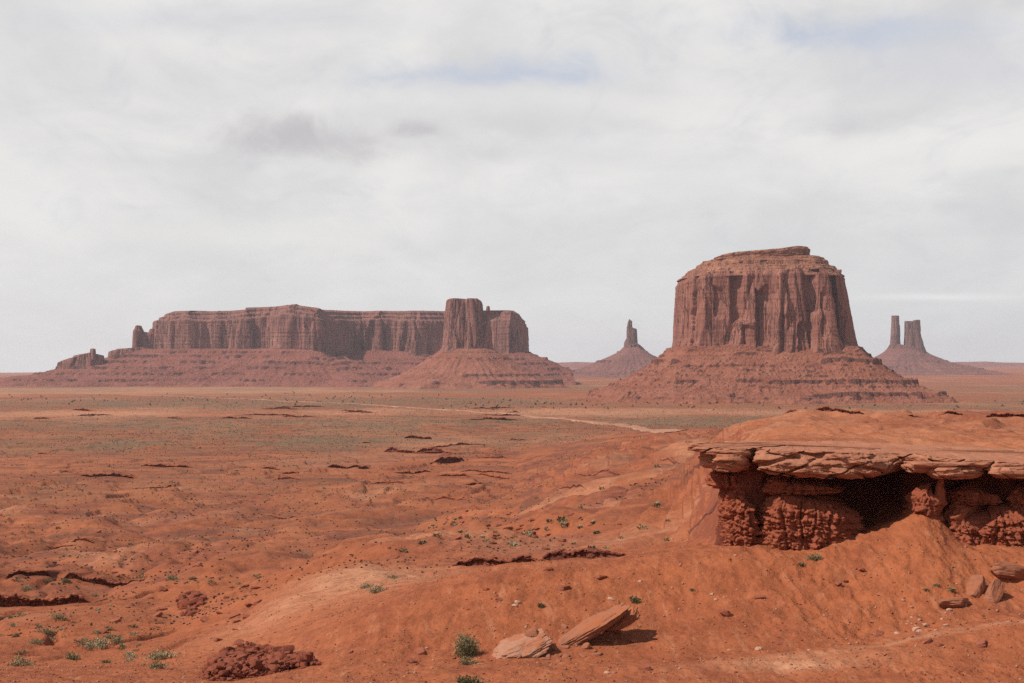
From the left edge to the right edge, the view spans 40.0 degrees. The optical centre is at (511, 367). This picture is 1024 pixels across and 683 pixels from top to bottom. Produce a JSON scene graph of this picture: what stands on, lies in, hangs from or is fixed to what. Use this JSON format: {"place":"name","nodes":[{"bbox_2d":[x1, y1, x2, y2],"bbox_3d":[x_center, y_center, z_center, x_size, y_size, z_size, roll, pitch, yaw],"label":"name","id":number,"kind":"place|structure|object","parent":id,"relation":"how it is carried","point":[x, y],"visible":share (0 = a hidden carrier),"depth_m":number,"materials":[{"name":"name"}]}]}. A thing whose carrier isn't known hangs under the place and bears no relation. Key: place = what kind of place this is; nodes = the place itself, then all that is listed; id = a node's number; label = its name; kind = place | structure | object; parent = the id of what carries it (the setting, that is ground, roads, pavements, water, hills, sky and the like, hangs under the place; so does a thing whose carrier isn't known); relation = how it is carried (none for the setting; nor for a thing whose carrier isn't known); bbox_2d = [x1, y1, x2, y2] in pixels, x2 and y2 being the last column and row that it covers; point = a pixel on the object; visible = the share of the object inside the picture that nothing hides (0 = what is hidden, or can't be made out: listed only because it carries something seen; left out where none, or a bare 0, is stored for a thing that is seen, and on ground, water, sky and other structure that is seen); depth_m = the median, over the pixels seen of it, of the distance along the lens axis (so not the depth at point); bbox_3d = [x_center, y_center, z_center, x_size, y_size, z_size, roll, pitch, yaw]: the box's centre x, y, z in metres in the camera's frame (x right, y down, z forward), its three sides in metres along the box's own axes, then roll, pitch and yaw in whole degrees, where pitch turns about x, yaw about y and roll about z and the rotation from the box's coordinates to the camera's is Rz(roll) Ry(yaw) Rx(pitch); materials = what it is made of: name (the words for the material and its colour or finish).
{"place":"outdoors","nodes":[
{"label":"outdoors","id":0,"kind":"place"},
{"bbox_2d":[122,394,685,432],"bbox_3d":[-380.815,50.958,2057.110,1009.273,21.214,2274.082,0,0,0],"label":"dirt road","id":1,"kind":"structure","parent":0,"point":[637,427],"depth_m":1529.89,"materials":[{"name":"soil"}]},
{"bbox_2d":[0,367,1023,682],"bbox_3d":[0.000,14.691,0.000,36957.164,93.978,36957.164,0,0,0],"label":"ground","id":2,"kind":"structure","parent":0,"point":[688,503],"depth_m":212.43,"materials":[{"name":"red soil"}]},
{"bbox_2d":[3,655,35,665],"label":"shrub","id":3,"kind":"object","parent":2,"relation":"on","point":[25,663],"visible":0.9,"depth_m":118.28,"materials":[{"name":"green plant"}]},
{"bbox_2d":[19,585,33,590],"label":"shrub","id":4,"kind":"object","parent":2,"relation":"on","point":[25,588],"visible":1,"depth_m":257.29,"materials":[{"name":"green plant"}]},
{"bbox_2d":[6,569,58,577],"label":"rock step","id":5,"kind":"object","parent":2,"relation":"on","point":[50,573],"visible":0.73,"depth_m":267.13,"materials":[{"name":"stone"}]},
{"bbox_2d":[27,638,43,644],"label":"shrub","id":6,"kind":"object","parent":2,"relation":"on","point":[35,642],"visible":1,"depth_m":150.03,"materials":[{"name":"green plant"}]},
{"bbox_2d":[33,417,56,418],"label":"rock step","id":7,"kind":"object","parent":2,"relation":"on","point":[43,417],"visible":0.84,"depth_m":1619.73,"materials":[{"name":"stone"}]},
{"bbox_2d":[29,626,69,635],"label":"shrub","id":8,"kind":"object","parent":2,"relation":"on","point":[47,632],"visible":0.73,"depth_m":162.74,"materials":[{"name":"green plant"}]},
{"bbox_2d":[0,592,107,606],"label":"rock step","id":9,"kind":"object","parent":2,"relation":"on","point":[15,600],"visible":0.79,"depth_m":216.25,"materials":[{"name":"stone"}]},
{"bbox_2d":[43,543,73,549],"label":"rock step","id":10,"kind":"object","parent":2,"relation":"on","point":[52,547],"visible":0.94,"depth_m":422.13,"materials":[{"name":"stone"}]},
{"bbox_2d":[48,612,69,619],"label":"shrub","id":11,"kind":"object","parent":2,"relation":"on","point":[61,617],"visible":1,"depth_m":177.66,"materials":[{"name":"green plant"}]},
{"bbox_2d":[50,466,92,472],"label":"rock step","id":12,"kind":"object","parent":2,"relation":"on","point":[70,471],"visible":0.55,"depth_m":745.88,"materials":[{"name":"stone"}]},
{"bbox_2d":[64,651,80,659],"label":"shrub","id":13,"kind":"object","parent":2,"relation":"on","point":[73,657],"visible":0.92,"depth_m":128.57,"materials":[{"name":"green plant"}]},
{"bbox_2d":[71,537,98,543],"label":"rock step","id":14,"kind":"object","parent":2,"relation":"on","point":[89,539],"visible":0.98,"depth_m":427.54,"materials":[{"name":"stone"}]},
{"bbox_2d":[73,408,96,410],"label":"rock step","id":15,"kind":"object","parent":2,"relation":"on","point":[83,409],"visible":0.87,"depth_m":1927.02,"materials":[{"name":"stone"}]},
{"bbox_2d":[73,414,110,415],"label":"rock step","id":16,"kind":"object","parent":2,"relation":"on","point":[92,414],"visible":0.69,"depth_m":1729.32,"materials":[{"name":"stone"}]},
{"bbox_2d":[73,635,113,649],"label":"shrub","id":17,"kind":"object","parent":2,"relation":"on","point":[102,643],"visible":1,"depth_m":150.88,"materials":[{"name":"green plant"}]},
{"bbox_2d":[99,628,107,633],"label":"rock","id":18,"kind":"object","parent":2,"relation":"on","point":[102,630],"visible":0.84,"depth_m":165.60,"materials":[{"name":"red stone"}]},
{"bbox_2d":[61,569,146,587],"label":"rock step","id":19,"kind":"object","parent":2,"relation":"on","point":[88,576],"visible":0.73,"depth_m":264.44,"materials":[{"name":"stone"}]},
{"bbox_2d":[102,632,114,638],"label":"shrub","id":20,"kind":"object","parent":2,"relation":"on","point":[108,636],"visible":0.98,"depth_m":158.60,"materials":[{"name":"green plant"}]},
{"bbox_2d":[80,472,138,478],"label":"rock step","id":21,"kind":"object","parent":2,"relation":"on","point":[112,474],"visible":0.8,"depth_m":715.48,"materials":[{"name":"stone"}]},
{"bbox_2d":[109,617,121,621],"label":"rock","id":22,"kind":"object","parent":2,"relation":"on","point":[117,619],"visible":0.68,"depth_m":177.84,"materials":[{"name":"red stone"}]},
{"bbox_2d":[111,636,123,643],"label":"shrub","id":23,"kind":"object","parent":2,"relation":"on","point":[117,641],"visible":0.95,"depth_m":155.98,"materials":[{"name":"green plant"}]},
{"bbox_2d":[128,484,176,489],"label":"rock step","id":24,"kind":"object","parent":2,"relation":"on","point":[167,486],"visible":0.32,"depth_m":640.31,"materials":[{"name":"stone"}]},
{"bbox_2d":[148,657,166,668],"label":"shrub","id":25,"kind":"object","parent":2,"relation":"on","point":[156,665],"visible":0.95,"depth_m":99.64,"materials":[{"name":"green plant"}]},
{"bbox_2d":[153,611,162,616],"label":"rock","id":26,"kind":"object","parent":2,"relation":"on","point":[158,614],"visible":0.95,"depth_m":190.10,"materials":[{"name":"red stone"}]},
{"bbox_2d":[139,648,180,659],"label":"shrub","id":27,"kind":"object","parent":2,"relation":"on","point":[163,655],"visible":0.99,"depth_m":122.35,"materials":[{"name":"green plant"}]},
{"bbox_2d":[143,463,193,467],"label":"rock step","id":28,"kind":"object","parent":2,"relation":"on","point":[165,465],"visible":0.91,"depth_m":787.06,"materials":[{"name":"stone"}]},
{"bbox_2d":[165,573,178,579],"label":"shrub","id":29,"kind":"object","parent":2,"relation":"on","point":[171,577],"visible":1,"depth_m":240.58,"materials":[{"name":"green plant"}]},
{"bbox_2d":[175,591,206,607],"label":"rock outcrop","id":30,"kind":"object","parent":2,"relation":"on","point":[187,599],"visible":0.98,"depth_m":203.18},
{"bbox_2d":[181,606,201,615],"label":"rock outcrop","id":31,"kind":"object","parent":2,"relation":"on","point":[190,611],"visible":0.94,"depth_m":195.54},
{"bbox_2d":[200,616,209,621],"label":"rock","id":32,"kind":"object","parent":2,"relation":"on","point":[204,619],"visible":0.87,"depth_m":162.76,"materials":[{"name":"red stone"}]},
{"bbox_2d":[228,613,240,618],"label":"rock","id":33,"kind":"object","parent":2,"relation":"on","point":[233,615],"visible":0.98,"depth_m":157.48,"materials":[{"name":"red stone"}]},
{"bbox_2d":[224,416,252,418],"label":"rock step","id":34,"kind":"object","parent":2,"relation":"on","point":[238,417],"visible":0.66,"depth_m":1648.75,"materials":[{"name":"stone"}]},
{"bbox_2d":[234,639,243,644],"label":"rock","id":35,"kind":"object","parent":2,"relation":"on","point":[237,641],"visible":0.58,"depth_m":123.32,"materials":[{"name":"red stone"}]},
{"bbox_2d":[196,641,321,680],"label":"rock outcrop","id":36,"kind":"object","parent":2,"relation":"on","point":[245,659],"visible":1,"depth_m":94.00,"materials":[{"name":"stone"}]},
{"bbox_2d":[238,413,296,414],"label":"rock step","id":37,"kind":"object","parent":2,"relation":"on","point":[266,414],"visible":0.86,"depth_m":1758.08,"materials":[{"name":"stone"}]},
{"bbox_2d":[261,466,279,469],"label":"rock step","id":38,"kind":"object","parent":2,"relation":"on","point":[271,467],"visible":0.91,"depth_m":741.77,"materials":[{"name":"stone"}]},
{"bbox_2d":[263,407,302,408],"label":"rock step","id":39,"kind":"object","parent":2,"relation":"on","point":[282,408],"visible":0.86,"depth_m":2023.78,"materials":[{"name":"stone"}]},
{"bbox_2d":[270,475,301,479],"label":"rock step","id":40,"kind":"object","parent":2,"relation":"on","point":[290,477],"visible":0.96,"depth_m":678.21,"materials":[{"name":"stone"}]},
{"bbox_2d":[267,514,307,518],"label":"rock step","id":41,"kind":"object","parent":2,"relation":"on","point":[282,517],"visible":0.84,"depth_m":515.52,"materials":[{"name":"stone"}]},
{"bbox_2d":[0,304,575,386],"bbox_3d":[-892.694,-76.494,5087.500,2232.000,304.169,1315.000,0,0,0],"label":"mesa","id":42,"kind":"structure","parent":2,"relation":"on","point":[294,345],"depth_m":5015.32,"materials":[{"name":"red stone"}]},
{"bbox_2d":[277,470,303,473],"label":"rock step","id":43,"kind":"object","parent":2,"relation":"on","point":[290,472],"visible":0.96,"depth_m":727.13,"materials":[{"name":"stone"}]},
{"bbox_2d":[264,405,333,407],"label":"rock step","id":44,"kind":"object","parent":2,"relation":"on","point":[300,406],"visible":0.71,"depth_m":2140.91,"materials":[{"name":"stone"}]},
{"bbox_2d":[280,414,319,417],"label":"rock step","id":45,"kind":"object","parent":2,"relation":"on","point":[289,415],"visible":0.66,"depth_m":1674.76,"materials":[{"name":"stone"}]},
{"bbox_2d":[327,464,371,468],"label":"rock step","id":46,"kind":"object","parent":2,"relation":"on","point":[346,467],"visible":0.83,"depth_m":771.25,"materials":[{"name":"stone"}]},
{"bbox_2d":[358,581,372,588],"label":"shrub","id":47,"kind":"object","parent":2,"relation":"on","point":[367,585],"visible":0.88,"depth_m":141.35,"materials":[{"name":"green plant"}]},
{"bbox_2d":[365,583,387,593],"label":"shrub","id":48,"kind":"object","parent":2,"relation":"on","point":[374,590],"visible":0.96,"depth_m":132.30,"materials":[{"name":"green plant"}]},
{"bbox_2d":[382,481,411,483],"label":"rock step","id":49,"kind":"object","parent":2,"relation":"on","point":[402,482],"visible":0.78,"depth_m":639.69,"materials":[{"name":"stone"}]},
{"bbox_2d":[407,657,416,662],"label":"rock","id":50,"kind":"object","parent":2,"relation":"on","point":[410,660],"visible":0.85,"depth_m":91.78,"materials":[{"name":"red stone"}]},
{"bbox_2d":[391,467,438,473],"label":"rock step","id":51,"kind":"object","parent":2,"relation":"on","point":[409,472],"visible":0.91,"depth_m":750.70,"materials":[{"name":"stone"}]},
{"bbox_2d":[383,446,449,454],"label":"rock step","id":52,"kind":"object","parent":2,"relation":"on","point":[395,449],"visible":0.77,"depth_m":938.58,"materials":[{"name":"stone"}]},
{"bbox_2d":[405,435,431,438],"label":"rock step","id":53,"kind":"object","parent":2,"relation":"on","point":[418,437],"visible":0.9,"depth_m":1126.85,"materials":[{"name":"stone"}]},
{"bbox_2d":[415,647,425,654],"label":"rock","id":54,"kind":"object","parent":2,"relation":"on","point":[420,651],"visible":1,"depth_m":94.30,"materials":[{"name":"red stone"}]},
{"bbox_2d":[427,632,435,637],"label":"rock","id":55,"kind":"object","parent":2,"relation":"on","point":[431,635],"visible":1,"depth_m":97.56,"materials":[{"name":"red stone"}]},
{"bbox_2d":[416,450,455,453],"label":"rock step","id":56,"kind":"object","parent":2,"relation":"on","point":[431,452],"visible":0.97,"depth_m":911.34,"materials":[{"name":"stone"}]},
{"bbox_2d":[423,493,470,499],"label":"rock step","id":57,"kind":"object","parent":2,"relation":"on","point":[453,498],"visible":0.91,"depth_m":546.98,"materials":[{"name":"stone"}]},
{"bbox_2d":[430,456,467,463],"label":"rock step","id":58,"kind":"object","parent":2,"relation":"on","point":[449,459],"visible":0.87,"depth_m":825.25,"materials":[{"name":"stone"}]},
{"bbox_2d":[435,469,472,476],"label":"rock step","id":59,"kind":"object","parent":2,"relation":"on","point":[453,474],"visible":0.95,"depth_m":731.37,"materials":[{"name":"stone"}]},
{"bbox_2d":[434,442,493,446],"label":"rock step","id":60,"kind":"object","parent":2,"relation":"on","point":[459,443],"visible":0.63,"depth_m":1011.79,"materials":[{"name":"stone"}]},
{"bbox_2d":[449,626,483,657],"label":"shrub","id":61,"kind":"object","parent":2,"relation":"on","point":[466,646],"visible":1,"depth_m":93.67,"materials":[{"name":"green plant"}]},
{"bbox_2d":[371,298,565,388],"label":"butte","id":62,"kind":"object","parent":2,"relation":"on","point":[466,356],"visible":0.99,"depth_m":4336.43,"materials":[{"name":"red stone"}]},
{"bbox_2d":[454,675,482,682],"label":"shrub","id":63,"kind":"object","parent":2,"relation":"on","point":[469,679],"visible":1,"depth_m":82.40,"materials":[{"name":"green plant"}]},
{"bbox_2d":[458,656,480,664],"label":"shrub","id":64,"kind":"object","parent":2,"relation":"on","point":[464,661],"visible":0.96,"depth_m":90.68,"materials":[{"name":"green plant"}]},
{"bbox_2d":[463,481,486,485],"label":"rock step","id":65,"kind":"object","parent":2,"relation":"on","point":[473,483],"visible":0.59,"depth_m":666.72,"materials":[{"name":"stone"}]},
{"bbox_2d":[462,417,516,419],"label":"rock step","id":66,"kind":"object","parent":2,"relation":"on","point":[503,418],"visible":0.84,"depth_m":1552.39,"materials":[{"name":"stone"}]},
{"bbox_2d":[460,468,521,473],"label":"rock step","id":67,"kind":"object","parent":2,"relation":"on","point":[485,471],"visible":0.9,"depth_m":737.74,"materials":[{"name":"stone"}]},
{"bbox_2d":[477,472,514,478],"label":"rock step","id":68,"kind":"object","parent":2,"relation":"on","point":[497,476],"visible":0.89,"depth_m":720.45,"materials":[{"name":"stone"}]},
{"bbox_2d":[481,455,510,457],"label":"rock step","id":69,"kind":"object","parent":2,"relation":"on","point":[491,456],"visible":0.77,"depth_m":880.62,"materials":[{"name":"stone"}]},
{"bbox_2d":[478,413,519,415],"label":"rock step","id":70,"kind":"object","parent":2,"relation":"on","point":[506,414],"visible":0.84,"depth_m":1719.59,"materials":[{"name":"stone"}]},
{"bbox_2d":[450,554,548,565],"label":"rock step","id":71,"kind":"object","parent":2,"relation":"on","point":[493,560],"visible":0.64,"depth_m":169.23,"materials":[{"name":"stone"}]},
{"bbox_2d":[0,396,1021,636],"bbox_3d":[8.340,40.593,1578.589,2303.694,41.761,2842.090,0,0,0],"label":"scrub","id":72,"kind":"object","parent":2,"relation":"on","point":[301,489],"visible":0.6,"depth_m":634.18,"materials":[{"name":"plant"}]},
{"bbox_2d":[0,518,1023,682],"bbox_3d":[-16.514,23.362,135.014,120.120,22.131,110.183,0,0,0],"label":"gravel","id":73,"kind":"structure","parent":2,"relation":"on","point":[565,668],"depth_m":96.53,"materials":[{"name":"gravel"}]},
{"bbox_2d":[492,628,552,658],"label":"boulder","id":74,"kind":"object","parent":2,"relation":"on","point":[517,645],"visible":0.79,"depth_m":92.62,"materials":[{"name":"stone"}]},
{"bbox_2d":[525,628,538,636],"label":"boulder","id":75,"kind":"object","parent":74,"relation":"on","point":[532,632],"visible":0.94,"depth_m":93.80,"materials":[{"name":"stone"}]},
{"bbox_2d":[558,585,569,590],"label":"rock","id":76,"kind":"object","parent":2,"relation":"on","point":[562,587],"visible":1,"depth_m":103.85,"materials":[{"name":"red stone"}]},
{"bbox_2d":[557,484,589,490],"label":"rock step","id":77,"kind":"object","parent":2,"relation":"on","point":[573,485],"visible":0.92,"depth_m":411.36,"materials":[{"name":"stone"}]},
{"bbox_2d":[538,548,628,559],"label":"rock step","id":78,"kind":"object","parent":2,"relation":"on","point":[564,553],"visible":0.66,"depth_m":166.77,"materials":[{"name":"stone"}]},
{"bbox_2d":[581,642,590,648],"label":"rock","id":79,"kind":"object","parent":2,"relation":"on","point":[586,645],"visible":1,"depth_m":93.85,"materials":[{"name":"stone"}]},
{"bbox_2d":[558,602,630,645],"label":"boulder","id":80,"kind":"object","parent":2,"relation":"on","point":[586,630],"visible":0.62,"depth_m":94.67,"materials":[{"name":"stone"}]},
{"bbox_2d":[574,469,617,475],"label":"rock step","id":81,"kind":"object","parent":2,"relation":"on","point":[595,473],"visible":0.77,"depth_m":471.64,"materials":[{"name":"stone"}]},
{"bbox_2d":[572,319,656,377],"bbox_3d":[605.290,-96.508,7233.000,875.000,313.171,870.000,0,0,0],"label":"spire","id":82,"kind":"structure","parent":2,"relation":"on","point":[631,356],"depth_m":7140.65,"materials":[{"name":"red stone"}]},
{"bbox_2d":[603,606,641,632],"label":"boulder","id":83,"kind":"object","parent":2,"relation":"on","point":[631,616],"visible":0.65,"depth_m":95.52,"materials":[{"name":"stone"}]},
{"bbox_2d":[628,593,642,603],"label":"shrub","id":84,"kind":"object","parent":2,"relation":"on","point":[635,600],"visible":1,"depth_m":101.86,"materials":[{"name":"green plant"}]},
{"bbox_2d":[640,664,651,670],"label":"rock","id":85,"kind":"object","parent":2,"relation":"on","point":[646,667],"visible":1,"depth_m":85.73,"materials":[{"name":"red stone"}]},
{"bbox_2d":[683,464,699,477],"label":"rock step","id":86,"kind":"object","parent":2,"relation":"on","point":[696,466],"visible":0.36,"depth_m":244.71,"materials":[{"name":"stone"}]},
{"bbox_2d":[686,500,717,535],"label":"rock step","id":87,"kind":"object","parent":2,"relation":"on","point":[705,514],"visible":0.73,"depth_m":166.17,"materials":[{"name":"stone"}]},
{"bbox_2d":[720,611,733,616],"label":"rock","id":88,"kind":"object","parent":2,"relation":"on","point":[723,613],"visible":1,"depth_m":97.96,"materials":[{"name":"red stone"}]},
{"bbox_2d":[753,595,765,598],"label":"rock","id":89,"kind":"object","parent":2,"relation":"on","point":[759,597],"visible":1,"depth_m":100.01,"materials":[{"name":"red stone"}]},
{"bbox_2d":[577,246,957,403],"bbox_3d":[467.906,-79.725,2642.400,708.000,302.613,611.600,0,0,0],"label":"butte","id":90,"kind":"object","parent":2,"relation":"on","point":[773,326],"visible":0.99,"depth_m":2575.77,"materials":[{"name":"red stone"}]},
{"bbox_2d":[804,553,822,559],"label":"shrub","id":91,"kind":"object","parent":2,"relation":"on","point":[816,556],"visible":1,"depth_m":105.93,"materials":[{"name":"green plant"}]},
{"bbox_2d":[784,406,863,413],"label":"rock step","id":92,"kind":"object","parent":2,"relation":"on","point":[826,408],"visible":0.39,"depth_m":237.15,"materials":[{"name":"stone"}]},
{"bbox_2d":[687,440,1023,550],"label":"rock ledge","id":93,"kind":"object","parent":2,"relation":"on","point":[787,495],"visible":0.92,"depth_m":111.00,"materials":[{"name":"red stone"}]},
{"bbox_2d":[875,630,884,636],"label":"rock","id":94,"kind":"object","parent":2,"relation":"on","point":[878,633],"visible":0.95,"depth_m":94.19,"materials":[{"name":"red stone"}]},
{"bbox_2d":[921,638,932,643],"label":"rock","id":95,"kind":"object","parent":2,"relation":"on","point":[929,640],"visible":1,"depth_m":87.62,"materials":[{"name":"red stone"}]},
{"bbox_2d":[873,315,1010,374],"bbox_3d":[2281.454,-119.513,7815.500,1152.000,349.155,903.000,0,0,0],"label":"butte","id":96,"kind":"object","parent":2,"relation":"on","point":[911,356],"visible":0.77,"depth_m":7753.81,"materials":[{"name":"red stone"}]},
{"bbox_2d":[938,597,968,608],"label":"boulder","id":97,"kind":"object","parent":2,"relation":"on","point":[952,602],"visible":0.94,"depth_m":96.50,"materials":[{"name":"stone"}]},
{"bbox_2d":[966,574,985,597],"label":"boulder","id":98,"kind":"object","parent":2,"relation":"on","point":[975,586],"visible":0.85,"depth_m":98.81,"materials":[{"name":"stone"}]},
{"bbox_2d":[928,411,1023,417],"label":"rock step","id":99,"kind":"object","parent":2,"relation":"on","point":[1006,414],"visible":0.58,"depth_m":217.08,"materials":[{"name":"stone"}]},
{"bbox_2d":[976,639,985,647],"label":"rock","id":100,"kind":"object","parent":2,"relation":"on","point":[981,643],"visible":1,"depth_m":86.31,"materials":[{"name":"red stone"}]},
{"bbox_2d":[984,579,1004,603],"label":"boulder","id":101,"kind":"object","parent":2,"relation":"on","point":[994,591],"visible":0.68,"depth_m":97.47,"materials":[{"name":"stone"}]},
{"bbox_2d":[990,561,1023,579],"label":"boulder","id":102,"kind":"object","parent":2,"relation":"on","point":[1006,570],"visible":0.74,"depth_m":101.17,"materials":[{"name":"stone"}]},
{"bbox_2d":[0,0,1023,372],"label":"sky","id":103,"kind":"structure","parent":0,"point":[560,165],"materials":[{"name":"white"}]},
{"bbox_2d":[558,361,1023,369],"bbox_3d":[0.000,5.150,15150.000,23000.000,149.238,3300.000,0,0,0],"label":"hills","id":104,"kind":"structure","parent":0,"point":[573,365],"depth_m":14188.93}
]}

